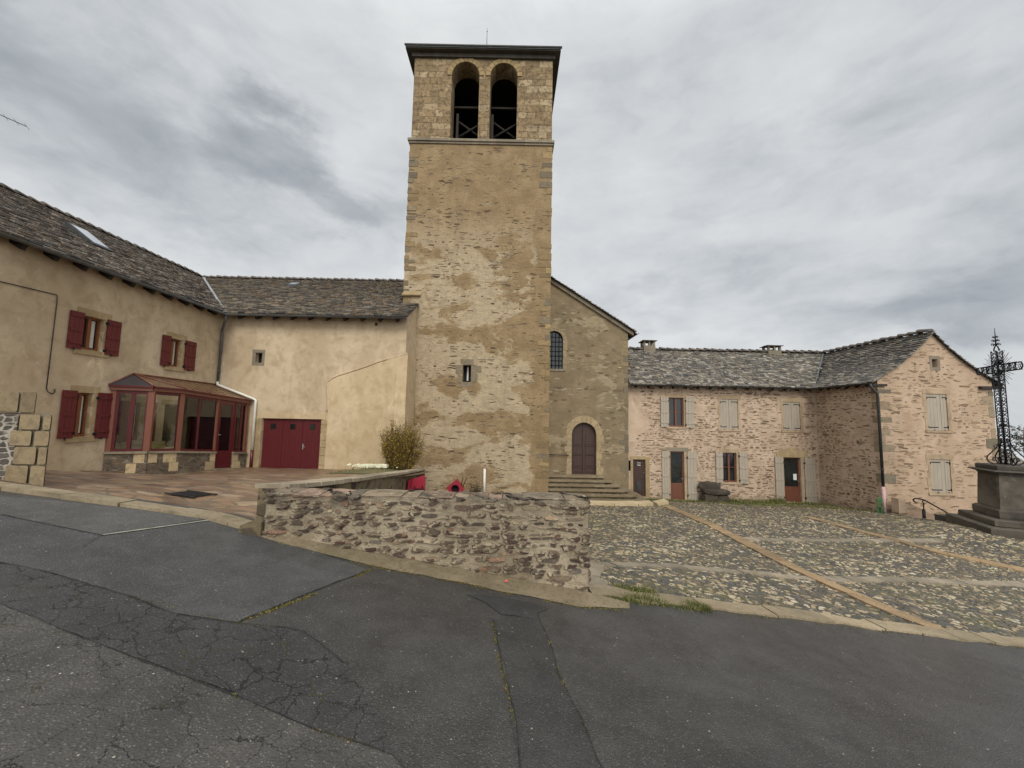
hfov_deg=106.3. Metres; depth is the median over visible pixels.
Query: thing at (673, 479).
door
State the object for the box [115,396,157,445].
window
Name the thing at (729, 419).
window
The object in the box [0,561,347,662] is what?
road seam
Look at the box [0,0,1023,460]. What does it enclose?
sky
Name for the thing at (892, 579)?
paving band
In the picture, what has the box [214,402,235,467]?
door
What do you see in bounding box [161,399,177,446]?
door
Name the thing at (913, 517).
kerb
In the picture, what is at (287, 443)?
garage door
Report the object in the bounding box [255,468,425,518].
retaining wall
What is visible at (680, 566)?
paving band
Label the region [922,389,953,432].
window
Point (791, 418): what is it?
window
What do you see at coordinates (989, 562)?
paving band
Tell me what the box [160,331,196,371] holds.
window
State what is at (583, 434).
door
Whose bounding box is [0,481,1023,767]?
road
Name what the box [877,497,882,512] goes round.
garden hose
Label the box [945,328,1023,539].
wayside cross
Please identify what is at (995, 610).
cobbled square
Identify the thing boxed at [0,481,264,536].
kerb
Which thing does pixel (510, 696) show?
road seam
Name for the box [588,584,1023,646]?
kerb
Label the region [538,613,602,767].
road seam
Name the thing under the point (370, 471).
flower bed
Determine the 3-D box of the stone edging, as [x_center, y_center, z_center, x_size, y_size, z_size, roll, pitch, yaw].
[4.940,4.976,15.894,3.791,0.285,0.860,2,-5,-15]
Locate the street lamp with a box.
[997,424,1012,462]
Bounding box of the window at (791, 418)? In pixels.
[779,398,803,432]
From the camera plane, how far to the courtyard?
6.22 m
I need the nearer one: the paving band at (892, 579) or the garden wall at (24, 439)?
the garden wall at (24, 439)
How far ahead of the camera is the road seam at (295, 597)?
3.15 m
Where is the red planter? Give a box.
[407,475,436,490]
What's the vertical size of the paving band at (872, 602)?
0.883 m
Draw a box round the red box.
[447,477,466,492]
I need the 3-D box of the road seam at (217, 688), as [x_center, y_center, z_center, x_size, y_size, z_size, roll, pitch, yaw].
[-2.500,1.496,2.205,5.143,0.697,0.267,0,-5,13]
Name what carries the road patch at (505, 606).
on the road
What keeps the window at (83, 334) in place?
in the farmhouse
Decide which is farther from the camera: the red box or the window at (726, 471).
the window at (726, 471)
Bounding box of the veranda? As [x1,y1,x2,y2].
[102,373,252,473]
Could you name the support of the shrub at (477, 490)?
on the cobbled square
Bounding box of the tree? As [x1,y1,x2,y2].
[1005,425,1023,454]
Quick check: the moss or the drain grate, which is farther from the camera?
the drain grate
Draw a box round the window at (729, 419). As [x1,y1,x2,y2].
[717,395,741,430]
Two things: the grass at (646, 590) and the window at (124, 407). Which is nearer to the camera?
the grass at (646, 590)
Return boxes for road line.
[103,520,207,534]
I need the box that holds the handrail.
[912,498,947,518]
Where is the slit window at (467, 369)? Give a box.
[463,366,470,381]
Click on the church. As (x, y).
(588, 408)
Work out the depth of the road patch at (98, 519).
4.09 m
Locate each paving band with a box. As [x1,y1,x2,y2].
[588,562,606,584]
[590,561,815,581]
[663,506,944,628]
[743,537,944,542]
[803,516,1023,570]
[821,576,1023,587]
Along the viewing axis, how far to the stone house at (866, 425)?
18.93 m
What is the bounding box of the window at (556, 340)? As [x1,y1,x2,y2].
[550,332,565,370]
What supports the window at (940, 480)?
in the stone house at (866, 425)
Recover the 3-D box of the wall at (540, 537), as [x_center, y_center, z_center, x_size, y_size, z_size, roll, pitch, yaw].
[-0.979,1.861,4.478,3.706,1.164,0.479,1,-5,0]
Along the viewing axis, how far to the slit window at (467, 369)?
18.13 m
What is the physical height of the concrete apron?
0.655 m
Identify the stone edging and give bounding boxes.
[589,499,668,505]
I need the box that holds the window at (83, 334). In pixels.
[66,306,121,357]
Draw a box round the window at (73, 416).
[57,385,112,442]
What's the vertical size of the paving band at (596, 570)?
0.324 m
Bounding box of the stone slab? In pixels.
[934,514,945,521]
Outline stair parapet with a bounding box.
[891,497,934,519]
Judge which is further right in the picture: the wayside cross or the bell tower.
the wayside cross
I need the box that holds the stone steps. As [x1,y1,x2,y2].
[548,474,645,500]
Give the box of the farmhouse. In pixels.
[0,182,418,470]
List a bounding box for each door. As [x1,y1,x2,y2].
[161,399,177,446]
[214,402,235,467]
[261,418,320,468]
[572,423,595,474]
[630,456,650,496]
[662,447,697,500]
[775,448,816,502]
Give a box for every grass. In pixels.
[590,525,970,622]
[598,496,874,511]
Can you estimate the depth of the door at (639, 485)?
19.05 m
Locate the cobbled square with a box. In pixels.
[588,499,1023,637]
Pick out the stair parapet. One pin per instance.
(900, 507)
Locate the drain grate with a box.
[164,490,217,497]
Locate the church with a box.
[549,276,638,488]
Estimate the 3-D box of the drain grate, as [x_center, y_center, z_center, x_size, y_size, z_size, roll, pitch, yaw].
[-4.713,1.615,5.651,0.440,0.108,0.430,1,-5,0]
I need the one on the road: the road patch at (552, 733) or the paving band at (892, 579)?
the road patch at (552, 733)
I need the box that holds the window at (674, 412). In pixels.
[660,393,693,428]
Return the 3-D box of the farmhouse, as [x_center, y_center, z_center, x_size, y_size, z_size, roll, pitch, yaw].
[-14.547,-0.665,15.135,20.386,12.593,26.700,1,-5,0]
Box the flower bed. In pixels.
[334,468,398,473]
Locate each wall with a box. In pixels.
[0,391,52,485]
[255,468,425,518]
[261,487,590,591]
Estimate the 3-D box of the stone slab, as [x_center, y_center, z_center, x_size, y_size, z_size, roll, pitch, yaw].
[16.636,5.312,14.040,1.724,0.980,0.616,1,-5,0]
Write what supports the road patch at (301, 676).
on the road
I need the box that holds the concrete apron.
[261,534,629,607]
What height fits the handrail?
1.136 m
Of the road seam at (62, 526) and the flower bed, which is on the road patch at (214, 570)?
the road seam at (62, 526)
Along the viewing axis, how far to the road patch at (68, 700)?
1.84 m
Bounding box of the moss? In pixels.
[130,543,1021,744]
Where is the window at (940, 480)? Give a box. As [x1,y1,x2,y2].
[925,454,956,495]
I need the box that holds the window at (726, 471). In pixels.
[716,448,747,484]
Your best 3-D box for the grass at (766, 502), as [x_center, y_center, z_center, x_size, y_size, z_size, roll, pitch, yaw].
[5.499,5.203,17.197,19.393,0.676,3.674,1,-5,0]
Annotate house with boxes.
[628,329,1003,514]
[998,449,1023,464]
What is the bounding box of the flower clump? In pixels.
[347,463,397,470]
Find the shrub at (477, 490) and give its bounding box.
[470,480,483,492]
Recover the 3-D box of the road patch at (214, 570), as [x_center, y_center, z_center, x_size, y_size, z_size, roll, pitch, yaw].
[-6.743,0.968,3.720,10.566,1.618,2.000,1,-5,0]
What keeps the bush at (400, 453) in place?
on the flower bed
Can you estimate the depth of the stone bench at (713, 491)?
18.25 m
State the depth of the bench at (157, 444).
13.03 m
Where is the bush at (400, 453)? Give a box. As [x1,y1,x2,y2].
[378,415,426,469]
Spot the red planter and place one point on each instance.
(417, 483)
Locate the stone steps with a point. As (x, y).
(597, 487)
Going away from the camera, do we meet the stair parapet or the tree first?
the stair parapet
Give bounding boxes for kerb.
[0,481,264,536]
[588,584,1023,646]
[883,512,940,521]
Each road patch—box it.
[0,495,365,621]
[0,496,201,534]
[0,563,391,754]
[0,604,402,767]
[467,594,548,618]
[491,616,601,767]
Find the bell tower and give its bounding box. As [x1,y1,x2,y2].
[400,31,561,494]
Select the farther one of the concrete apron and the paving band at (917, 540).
the paving band at (917, 540)
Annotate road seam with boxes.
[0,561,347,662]
[0,603,404,767]
[5,514,102,545]
[237,569,366,621]
[494,619,520,767]
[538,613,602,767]
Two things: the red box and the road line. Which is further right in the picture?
the red box
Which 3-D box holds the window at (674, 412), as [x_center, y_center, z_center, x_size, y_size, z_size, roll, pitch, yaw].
[8.279,1.365,19.314,1.664,1.754,0.272,1,-5,0]
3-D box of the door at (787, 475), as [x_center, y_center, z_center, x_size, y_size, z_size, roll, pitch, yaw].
[14.011,4.558,19.007,1.994,2.780,0.320,1,-5,0]
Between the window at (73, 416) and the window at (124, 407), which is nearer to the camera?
the window at (73, 416)
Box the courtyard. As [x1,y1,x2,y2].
[0,467,428,518]
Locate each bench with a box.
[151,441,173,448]
[698,481,730,502]
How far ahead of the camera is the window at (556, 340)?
19.39 m
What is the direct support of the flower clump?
on the flower bed
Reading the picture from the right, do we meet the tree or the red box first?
the tree

